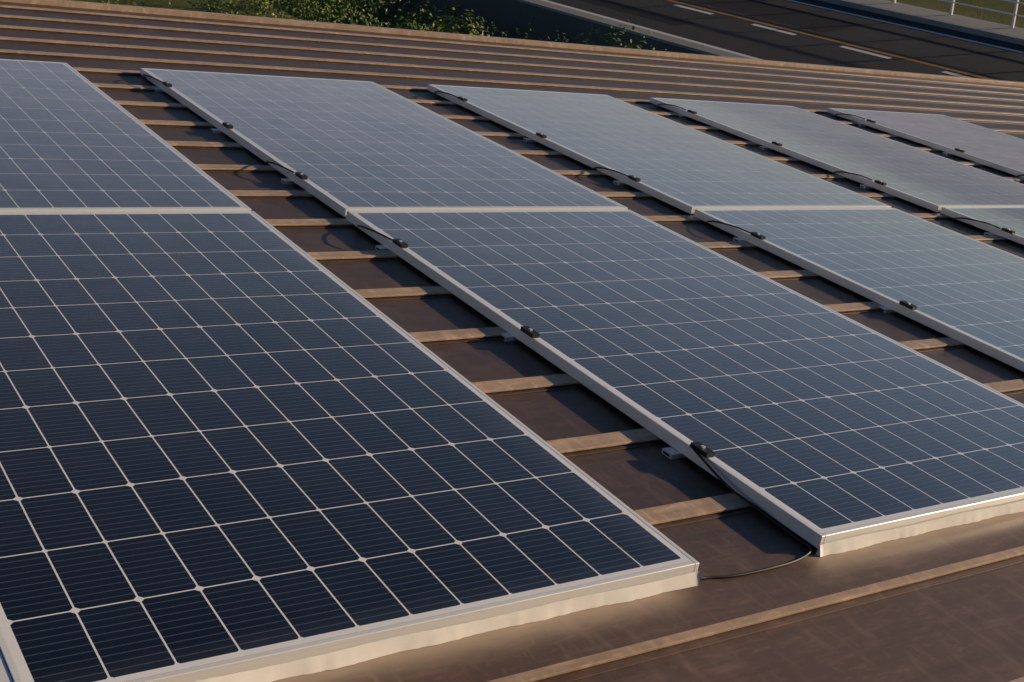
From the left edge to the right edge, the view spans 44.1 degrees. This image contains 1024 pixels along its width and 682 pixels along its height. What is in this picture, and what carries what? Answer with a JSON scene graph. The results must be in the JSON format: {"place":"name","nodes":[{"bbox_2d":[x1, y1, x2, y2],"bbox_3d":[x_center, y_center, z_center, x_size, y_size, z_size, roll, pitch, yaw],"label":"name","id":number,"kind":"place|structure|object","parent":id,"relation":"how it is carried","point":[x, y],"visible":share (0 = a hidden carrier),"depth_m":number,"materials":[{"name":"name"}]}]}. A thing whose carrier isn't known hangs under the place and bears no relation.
{"place":"outdoors","nodes":[
{"label":"outdoors","id":0,"kind":"place"},
{"bbox_2d":[287,0,446,31],"bbox_3d":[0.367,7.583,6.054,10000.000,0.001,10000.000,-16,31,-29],"label":"bush","id":1,"kind":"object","parent":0,"point":[383,15],"depth_m":43.14,"materials":[{"name":"green plant"}]},
{"bbox_2d":[72,0,332,22],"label":"rise grass","id":2,"kind":"structure","parent":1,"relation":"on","point":[179,4],"depth_m":39.81,"materials":[{"name":"green plant"}]},
{"bbox_2d":[76,0,666,49],"bbox_3d":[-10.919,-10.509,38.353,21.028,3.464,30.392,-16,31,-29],"label":"shrubs","id":3,"kind":"object","parent":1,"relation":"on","point":[295,13],"visible":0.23,"depth_m":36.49,"materials":[{"name":"green plant"}]},
{"bbox_2d":[143,75,1023,579],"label":"panel cables","id":4,"kind":"object","parent":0,"point":[691,445],"visible":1,"depth_m":2.86,"materials":[{"name":"black rubber"}]},
{"bbox_2d":[194,501,1023,681],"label":"skirt","id":5,"kind":"object","parent":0,"point":[345,657],"visible":1,"depth_m":2.25,"materials":[{"name":"silver metal"}]},
{"bbox_2d":[360,0,1023,81],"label":"ground","id":6,"kind":"structure","parent":0,"point":[715,29],"depth_m":34.85,"materials":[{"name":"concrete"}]},
{"bbox_2d":[580,0,859,32],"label":"road patches","id":7,"kind":"object","parent":6,"relation":"on","point":[807,20],"visible":0.57,"depth_m":36.67,"materials":[{"name":"grey asphalt"}]},
{"bbox_2d":[541,0,1023,79],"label":"road markings","id":8,"kind":"object","parent":6,"relation":"on","point":[882,56],"visible":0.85,"depth_m":34.43,"materials":[{"name":"white paint"}]},
{"bbox_2d":[893,0,1023,27],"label":"guard fence","id":9,"kind":"object","parent":6,"relation":"on","point":[1014,14],"visible":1,"depth_m":34.71,"materials":[{"name":"white"}]},
{"bbox_2d":[889,0,1023,28],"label":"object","id":10,"kind":"structure","parent":0,"point":[983,14],"depth_m":36.70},
{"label":"building walls","id":11,"kind":"object","parent":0,"visible":0},
{"bbox_2d":[0,0,1023,681],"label":"metal roof","id":12,"kind":"structure","parent":11,"relation":"on","point":[944,604],"depth_m":3.66,"materials":[{"name":"brown metal"}]},
{"bbox_2d":[0,652,12,681],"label":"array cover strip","id":13,"kind":"object","parent":12,"relation":"on","point":[5,676],"depth_m":1.83,"materials":[{"name":"metal"}]},
{"bbox_2d":[0,59,250,211],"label":"solar panel","id":14,"kind":"object","parent":12,"relation":"on","point":[72,139],"visible":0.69,"depth_m":4.48,"materials":[{"name":"glass"}]},
{"bbox_2d":[0,211,698,681],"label":"solar panel","id":15,"kind":"object","parent":12,"relation":"on","point":[234,441],"visible":1,"depth_m":2.54,"materials":[{"name":"glass"}]},
{"bbox_2d":[140,68,627,216],"bbox_3d":[-0.667,-0.914,5.609,1.262,0.036,2.278,-4,25,-34],"label":"solar panel","id":16,"kind":"object","parent":12,"relation":"on","point":[344,146],"visible":0.8,"depth_m":5.37,"materials":[{"name":"glass"}]},
{"bbox_2d":[153,81,1014,458],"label":"panel brackets","id":17,"kind":"object","parent":12,"relation":"on","point":[667,451],"visible":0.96,"depth_m":4.76,"materials":[{"name":"black metal"}]},
{"bbox_2d":[427,84,891,213],"bbox_3d":[0.664,-1.016,6.503,1.262,0.032,2.278,-4,25,-34],"label":"solar panel","id":18,"kind":"object","parent":12,"relation":"on","point":[687,169],"visible":0.89,"depth_m":6.29,"materials":[{"name":"glass"}]},
{"bbox_2d":[346,210,1023,547],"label":"solar panel","id":19,"kind":"object","parent":12,"relation":"on","point":[814,423],"visible":1,"depth_m":3.58,"materials":[{"name":"glass"}]},
{"bbox_2d":[650,98,1023,211],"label":"solar panel","id":20,"kind":"object","parent":12,"relation":"on","point":[928,180],"visible":0.99,"depth_m":7.24,"materials":[{"name":"glass"}]},
{"bbox_2d":[694,208,1023,371],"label":"solar panel","id":21,"kind":"object","parent":12,"relation":"on","point":[964,289],"visible":1,"depth_m":4.98,"materials":[{"name":"glass"}]},
{"bbox_2d":[827,108,1023,177],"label":"solar panel","id":22,"kind":"object","parent":12,"relation":"on","point":[976,143],"visible":1,"depth_m":8.54,"materials":[{"name":"glass"}]},
{"bbox_2d":[940,207,1023,244],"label":"solar panel","id":23,"kind":"object","parent":12,"relation":"on","point":[1011,218],"visible":1,"depth_m":6.12,"materials":[{"name":"glass"}]}
]}

